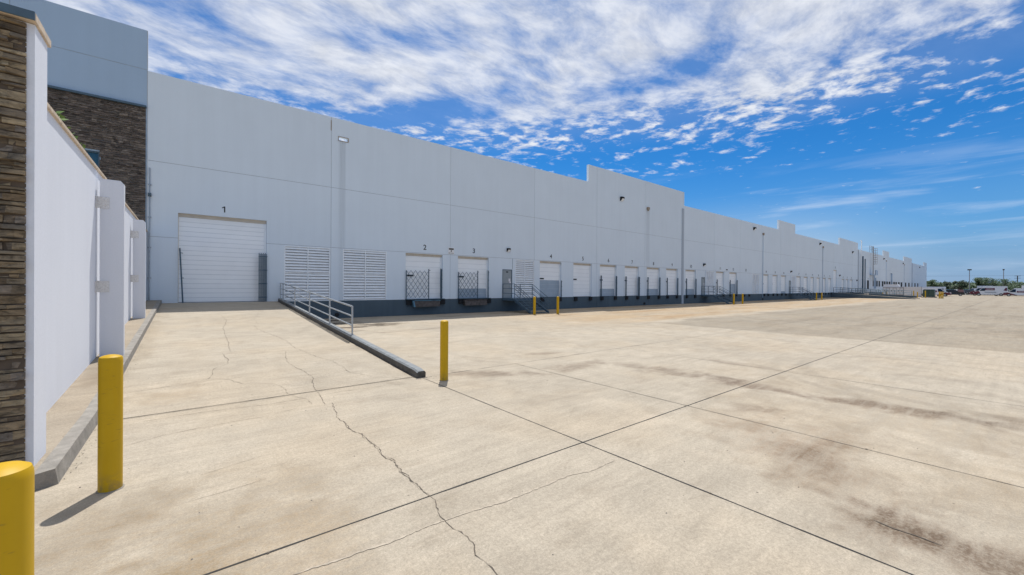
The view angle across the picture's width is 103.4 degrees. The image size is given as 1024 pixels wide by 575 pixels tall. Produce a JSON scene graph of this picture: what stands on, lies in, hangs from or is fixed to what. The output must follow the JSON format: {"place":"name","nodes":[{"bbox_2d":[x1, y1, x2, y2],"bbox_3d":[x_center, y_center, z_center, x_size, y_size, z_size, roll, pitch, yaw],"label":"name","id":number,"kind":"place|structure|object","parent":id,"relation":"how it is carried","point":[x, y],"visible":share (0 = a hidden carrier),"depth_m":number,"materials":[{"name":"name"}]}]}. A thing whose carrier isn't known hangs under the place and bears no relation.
{"place":"outdoors","nodes":[
{"label":"outdoors","id":0,"kind":"place"},
{"bbox_2d":[34,295,1023,574],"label":"yard","id":1,"kind":"structure","parent":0,"point":[860,437],"depth_m":4.59,"materials":[{"name":"concrete"}]},
{"bbox_2d":[0,461,34,574],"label":"bollard","id":2,"kind":"object","parent":1,"relation":"on","point":[17,498],"visible":1,"depth_m":1.48,"materials":[{"name":"yellow plastic"}]},
{"bbox_2d":[56,111,85,148],"bbox_3d":[-10.944,-1.202,9.048,1.222,6.112,3.301,0,0,-26],"label":"young tree","id":3,"kind":"object","parent":1,"relation":"on","point":[61,117],"visible":0.03,"depth_m":9.93,"materials":[{"name":"green plant"}]},
{"bbox_2d":[0,2,147,465],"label":"screen wall","id":4,"kind":"structure","parent":1,"relation":"on","point":[73,264],"depth_m":4.25,"materials":[{"name":"white paint"}]},
{"bbox_2d":[34,300,157,470],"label":"walkway","id":5,"kind":"structure","parent":1,"relation":"on","point":[65,411],"depth_m":6.02,"materials":[{"name":"concrete"}]},
{"bbox_2d":[35,300,161,490],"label":"curb","id":6,"kind":"structure","parent":1,"relation":"on","point":[53,468],"depth_m":4.74,"materials":[{"name":"concrete"}]},
{"bbox_2d":[96,354,124,493],"bbox_3d":[-3.813,1.274,3.838,0.196,1.279,0.196,0,0,-39],"label":"bollard","id":7,"kind":"object","parent":1,"relation":"on","point":[110,430],"visible":1,"depth_m":3.78,"materials":[{"name":"yellow plastic"}]},
{"bbox_2d":[123,301,412,418],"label":"ramp","id":8,"kind":"structure","parent":1,"relation":"on","point":[190,356],"depth_m":9.41,"materials":[{"name":"concrete"}]},
{"bbox_2d":[179,248,183,302],"bbox_3d":[-15.779,-0.569,19.283,0.183,2.623,0.064,0,0,-29],"label":"gate post","id":9,"kind":"object","parent":8,"relation":"on","point":[181,274],"visible":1,"depth_m":19.27,"materials":[{"name":"metal"}]},
{"bbox_2d":[258,253,266,300],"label":"folded gate","id":10,"kind":"structure","parent":8,"relation":"on","point":[263,258],"depth_m":21.37,"materials":[{"name":"metal"}]},
{"bbox_2d":[278,298,425,377],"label":"ramp curb wall","id":11,"kind":"structure","parent":1,"relation":"on","point":[413,370],"depth_m":11.01,"materials":[{"name":"grey concrete"}]},
{"bbox_2d":[280,283,353,334],"bbox_3d":[-8.678,0.604,17.038,0.106,1.618,12.456,0,0,-39],"label":"ramp railing","id":12,"kind":"object","parent":11,"relation":"on","point":[329,306],"visible":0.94,"depth_m":14.72,"materials":[{"name":"metal"}]},
{"bbox_2d":[439,320,448,380],"bbox_3d":[-1.403,1.295,8.360,0.192,1.244,0.192,0,0,-39],"label":"bollard","id":13,"kind":"object","parent":1,"relation":"on","point":[443,350],"visible":1,"depth_m":8.29,"materials":[{"name":"yellow metal"}]},
{"bbox_2d":[0,0,926,318],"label":"warehouse","id":14,"kind":"structure","parent":1,"relation":"on","point":[224,188],"depth_m":24.87,"materials":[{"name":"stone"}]},
{"bbox_2d":[85,150,99,168],"bbox_3d":[-18.942,-4.723,16.958,2.330,2.400,0.120,0,0,-39],"label":"window","id":15,"kind":"structure","parent":14,"relation":"in","point":[94,155],"depth_m":17.59,"materials":[{"name":"teal glass"}]},
{"bbox_2d":[178,213,265,302],"bbox_3d":[-14.614,-1.415,20.543,3.650,4.300,0.160,0,0,-39],"label":"dock door","id":16,"kind":"structure","parent":14,"relation":"in","point":[221,261],"depth_m":20.44,"materials":[{"name":"paint"}]},
{"bbox_2d":[406,269,429,298],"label":"scissor gate","id":17,"kind":"structure","parent":14,"relation":"attached to","point":[416,285],"depth_m":26.88,"materials":[{"name":"metal"}]},
{"bbox_2d":[405,253,441,298],"bbox_3d":[-6.018,-0.738,27.435,2.730,3.060,0.110,0,0,-39],"label":"dock door","id":18,"kind":"structure","parent":14,"relation":"in","point":[418,262],"depth_m":27.45,"materials":[{"name":"paint"}]},
{"bbox_2d":[440,269,442,298],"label":"folded gate","id":19,"kind":"structure","parent":14,"relation":"attached to","point":[441,279],"depth_m":27.90,"materials":[{"name":"metal"}]},
{"bbox_2d":[448,247,453,253],"bbox_3d":[-4.288,-2.590,28.524,0.480,0.460,0.027,0,0,-39],"label":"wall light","id":20,"kind":"object","parent":14,"relation":"attached to","point":[450,250],"visible":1,"depth_m":28.48,"materials":[{"name":"white paint"}]},
{"bbox_2d":[458,271,477,297],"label":"scissor gate","id":21,"kind":"structure","parent":14,"relation":"attached to","point":[469,285],"depth_m":29.38,"materials":[{"name":"metal"}]},
{"bbox_2d":[458,256,487,297],"bbox_3d":[-2.943,-0.725,29.890,2.700,3.060,0.110,0,0,-39],"label":"dock door","id":22,"kind":"structure","parent":14,"relation":"in","point":[466,265],"depth_m":29.96,"materials":[{"name":"paint"}]},
{"bbox_2d":[487,271,488,297],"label":"folded gate","id":23,"kind":"structure","parent":14,"relation":"attached to","point":[488,286],"depth_m":30.43,"materials":[{"name":"metal"}]},
{"bbox_2d":[502,269,511,297],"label":"personnel door","id":24,"kind":"structure","parent":14,"relation":"in","point":[506,274],"depth_m":31.68,"materials":[{"name":"grey paint"}]},
{"bbox_2d":[540,261,559,296],"bbox_3d":[3.203,-0.699,34.798,2.570,3.060,0.110,0,0,-38],"label":"dock door","id":25,"kind":"structure","parent":14,"relation":"in","point":[549,271],"depth_m":34.84,"materials":[{"name":"paint"}]},
{"bbox_2d":[573,263,590,296],"bbox_3d":[6.398,-0.686,37.327,2.520,3.060,0.160,0,0,-39],"label":"dock door","id":26,"kind":"structure","parent":14,"relation":"in","point":[581,272],"depth_m":37.39,"materials":[{"name":"paint"}]},
{"bbox_2d":[600,276,601,295],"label":"folded gate","id":27,"kind":"structure","parent":14,"relation":"attached to","point":[601,286],"depth_m":38.66,"materials":[{"name":"metal"}]},
{"bbox_2d":[600,265,614,295],"bbox_3d":[9.294,-0.673,39.662,2.580,3.060,0.110,0,0,-38],"label":"dock door","id":28,"kind":"structure","parent":14,"relation":"in","point":[607,272],"depth_m":39.83,"materials":[{"name":"paint"}]},
{"bbox_2d":[625,276,626,295],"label":"folded gate","id":29,"kind":"structure","parent":14,"relation":"attached to","point":[625,285],"depth_m":41.11,"materials":[{"name":"metal"}]},
{"bbox_2d":[625,266,637,295],"bbox_3d":[12.314,-0.661,42.074,2.450,3.060,0.110,0,0,-38],"label":"dock door","id":30,"kind":"structure","parent":14,"relation":"in","point":[631,273],"depth_m":42.31,"materials":[{"name":"paint"}]},
{"bbox_2d":[638,277,639,295],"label":"folded gate","id":31,"kind":"structure","parent":14,"relation":"attached to","point":[638,286],"depth_m":42.49,"materials":[{"name":"metal"}]},
{"bbox_2d":[647,277,648,295],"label":"folded gate","id":32,"kind":"structure","parent":14,"relation":"attached to","point":[647,286],"depth_m":43.54,"materials":[{"name":"metal"}]},
{"bbox_2d":[647,267,658,295],"bbox_3d":[15.415,-0.647,44.529,2.540,3.060,0.160,0,0,-39],"label":"dock door","id":33,"kind":"structure","parent":14,"relation":"in","point":[653,273],"depth_m":44.76,"materials":[{"name":"paint"}]},
{"bbox_2d":[666,269,676,294],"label":"dock door","id":34,"kind":"structure","parent":14,"relation":"in","point":[671,274],"depth_m":47.09,"materials":[{"name":"paint"}]},
{"bbox_2d":[685,270,694,294],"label":"dock door","id":35,"kind":"structure","parent":14,"relation":"in","point":[690,274],"depth_m":49.82,"materials":[{"name":"paint"}]},
{"bbox_2d":[695,279,696,294],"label":"folded gate","id":36,"kind":"structure","parent":14,"relation":"attached to","point":[696,287],"depth_m":50.05,"materials":[{"name":"metal"}]},
{"bbox_2d":[701,277,704,294],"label":"personnel door","id":37,"kind":"structure","parent":14,"relation":"in","point":[702,278],"depth_m":51.40,"materials":[{"name":"grey paint"}]},
{"bbox_2d":[716,272,722,293],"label":"dock door","id":38,"kind":"structure","parent":14,"relation":"in","point":[719,275],"depth_m":54.66,"materials":[{"name":"paint"}]},
{"bbox_2d":[729,272,735,293],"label":"dock door","id":39,"kind":"structure","parent":14,"relation":"in","point":[732,276],"depth_m":57.16,"materials":[{"name":"paint"}]},
{"bbox_2d":[763,274,767,293],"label":"dock door","id":40,"kind":"structure","parent":14,"relation":"in","point":[765,278],"depth_m":64.61,"materials":[{"name":"paint"}]},
{"bbox_2d":[772,275,776,293],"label":"dock door","id":41,"kind":"structure","parent":14,"relation":"in","point":[774,283],"depth_m":67.01,"materials":[{"name":"paint"}]},
{"bbox_2d":[781,275,784,292],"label":"dock door","id":42,"kind":"structure","parent":14,"relation":"in","point":[782,277],"depth_m":69.30,"materials":[{"name":"paint"}]},
{"bbox_2d":[796,276,799,292],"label":"dock door","id":43,"kind":"structure","parent":14,"relation":"in","point":[797,278],"depth_m":74.01,"materials":[{"name":"paint"}]},
{"bbox_2d":[804,277,806,292],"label":"dock door","id":44,"kind":"structure","parent":14,"relation":"in","point":[805,278],"depth_m":76.79,"materials":[{"name":"paint"}]},
{"bbox_2d":[810,277,812,292],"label":"dock door","id":45,"kind":"structure","parent":14,"relation":"in","point":[811,286],"depth_m":79.03,"materials":[{"name":"paint"}]},
{"bbox_2d":[817,278,818,292],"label":"dock door","id":46,"kind":"structure","parent":14,"relation":"in","point":[817,278],"depth_m":81.55,"materials":[{"name":"paint"}]},
{"bbox_2d":[823,278,824,292],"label":"dock door","id":47,"kind":"structure","parent":14,"relation":"in","point":[823,278],"depth_m":84.07,"materials":[{"name":"paint"}]},
{"bbox_2d":[828,278,830,292],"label":"dock door","id":48,"kind":"structure","parent":14,"relation":"in","point":[829,279],"depth_m":86.42,"materials":[{"name":"paint"}]},
{"bbox_2d":[833,270,835,292],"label":"dock door","id":49,"kind":"structure","parent":14,"relation":"in","point":[834,271],"depth_m":88.90,"materials":[{"name":"paint"}]},
{"bbox_2d":[860,240,865,291],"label":"wall pipes","id":50,"kind":"object","parent":14,"relation":"attached to","point":[863,272],"depth_m":102.67,"materials":[{"name":"metal"}]},
{"bbox_2d":[869,246,877,288],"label":"roof ladder","id":51,"kind":"object","parent":14,"relation":"attached to","point":[876,271],"visible":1,"depth_m":109.50,"materials":[{"name":"metal"}]},
{"bbox_2d":[502,284,550,313],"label":"dock stairs","id":52,"kind":"structure","parent":1,"relation":"on","point":[516,300],"depth_m":30.25,"materials":[{"name":"metal"}]},
{"bbox_2d":[533,297,535,314],"bbox_3d":[1.546,1.251,27.800,0.208,1.259,0.208,0,0,-39],"label":"bollard","id":53,"kind":"object","parent":1,"relation":"on","point":[534,305],"visible":1,"depth_m":27.74,"materials":[{"name":"yellow metal"}]},
{"bbox_2d":[556,296,558,313],"bbox_3d":[3.242,1.260,28.578,0.208,1.259,0.208,0,0,-39],"label":"bollard","id":54,"kind":"object","parent":1,"relation":"on","point":[557,310],"visible":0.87,"depth_m":28.49,"materials":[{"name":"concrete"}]},
{"bbox_2d":[701,286,737,303],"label":"dock stairs","id":55,"kind":"structure","parent":1,"relation":"on","point":[713,295],"depth_m":49.93,"materials":[{"name":"metal"}]},
{"bbox_2d":[789,287,815,299],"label":"dock stairs","id":56,"kind":"structure","parent":1,"relation":"on","point":[805,295],"depth_m":69.29,"materials":[{"name":"metal"}]},
{"bbox_2d":[831,287,919,298],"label":"ramp","id":57,"kind":"structure","parent":1,"relation":"on","point":[840,294],"depth_m":83.74,"materials":[{"name":"beige concrete"}]},
{"bbox_2d":[853,288,916,297],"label":"fuel ramp wall","id":58,"kind":"structure","parent":1,"relation":"on","point":[894,293],"depth_m":93.05,"materials":[{"name":"stone"}]},
{"bbox_2d":[883,284,902,294],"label":"switchgear","id":59,"kind":"object","parent":1,"relation":"on","point":[891,288],"visible":0.57,"depth_m":97.41,"materials":[{"name":"metal"}]},
{"bbox_2d":[903,287,921,296],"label":"panel fence","id":60,"kind":"object","parent":1,"relation":"on","point":[914,289],"visible":0.67,"depth_m":94.06,"materials":[{"name":"white metal"}]},
{"bbox_2d":[921,289,936,297],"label":"transformer","id":61,"kind":"object","parent":1,"relation":"on","point":[930,293],"visible":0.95,"depth_m":91.64,"materials":[{"name":"metal"}]},
{"bbox_2d":[923,290,928,296],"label":"cabinet door","id":62,"kind":"structure","parent":61,"relation":"in","point":[927,291],"depth_m":91.90,"materials":[{"name":"metal"}]},
{"bbox_2d":[928,290,933,296],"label":"cabinet door","id":63,"kind":"structure","parent":61,"relation":"in","point":[931,292],"depth_m":91.27,"materials":[{"name":"metal"}]},
{"bbox_2d":[922,288,951,295],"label":"parked van","id":64,"kind":"object","parent":1,"relation":"on","point":[938,290],"visible":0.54,"depth_m":108.33,"materials":[{"name":"white metal"}]},
{"bbox_2d":[946,290,964,295],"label":"parked car","id":65,"kind":"object","parent":1,"relation":"on","point":[955,292],"visible":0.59,"depth_m":118.21,"materials":[{"name":"grey metal"}]},
{"bbox_2d":[973,286,1007,295],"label":"parked van","id":66,"kind":"object","parent":1,"relation":"on","point":[996,290],"visible":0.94,"depth_m":121.59,"materials":[{"name":"white metal"}]},
{"bbox_2d":[1003,289,1023,295],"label":"parked van","id":67,"kind":"object","parent":1,"relation":"on","point":[1016,292],"visible":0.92,"depth_m":114.56,"materials":[{"name":"white metal"}]},
{"bbox_2d":[46,0,1023,283],"label":"sky","id":68,"kind":"structure","parent":0,"point":[896,127],"materials":[{"name":"blue"}]},
{"bbox_2d":[64,313,1020,572],"bbox_3d":[-1.324,1.403,13.674,16.969,0.996,24.962,0,0,-39],"label":"grit","id":69,"kind":"object","parent":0,"point":[417,450],"visible":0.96,"depth_m":6.40,"materials":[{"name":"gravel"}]},
{"label":"ground","id":70,"kind":"structure","parent":0,"visible":0},
{"bbox_2d":[929,280,1023,290],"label":"woodland","id":71,"kind":"object","parent":70,"relation":"on","point":[972,285],"visible":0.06,"depth_m":219.30,"materials":[{"name":"green plant"}]},
{"bbox_2d":[927,279,942,286],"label":"tree","id":72,"kind":"object","parent":71,"relation":"attached to","point":[931,283],"visible":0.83,"depth_m":186.19,"materials":[{"name":"green plant"}]},
{"bbox_2d":[941,281,950,288],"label":"tree","id":73,"kind":"object","parent":71,"relation":"attached to","point":[946,284],"visible":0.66,"depth_m":189.12,"materials":[{"name":"green plant"}]},
{"bbox_2d":[949,280,968,289],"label":"tree","id":74,"kind":"object","parent":71,"relation":"attached to","point":[963,283],"visible":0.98,"depth_m":180.78,"materials":[{"name":"green plant"}]},
{"bbox_2d":[972,277,1001,285],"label":"tree","id":75,"kind":"object","parent":71,"relation":"attached to","point":[979,281],"visible":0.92,"depth_m":170.47,"materials":[{"name":"green plant"}]},
{"bbox_2d":[995,279,1018,288],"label":"tree","id":76,"kind":"object","parent":71,"relation":"attached to","point":[1005,282],"visible":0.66,"depth_m":168.62,"materials":[{"name":"green plant"}]}
]}

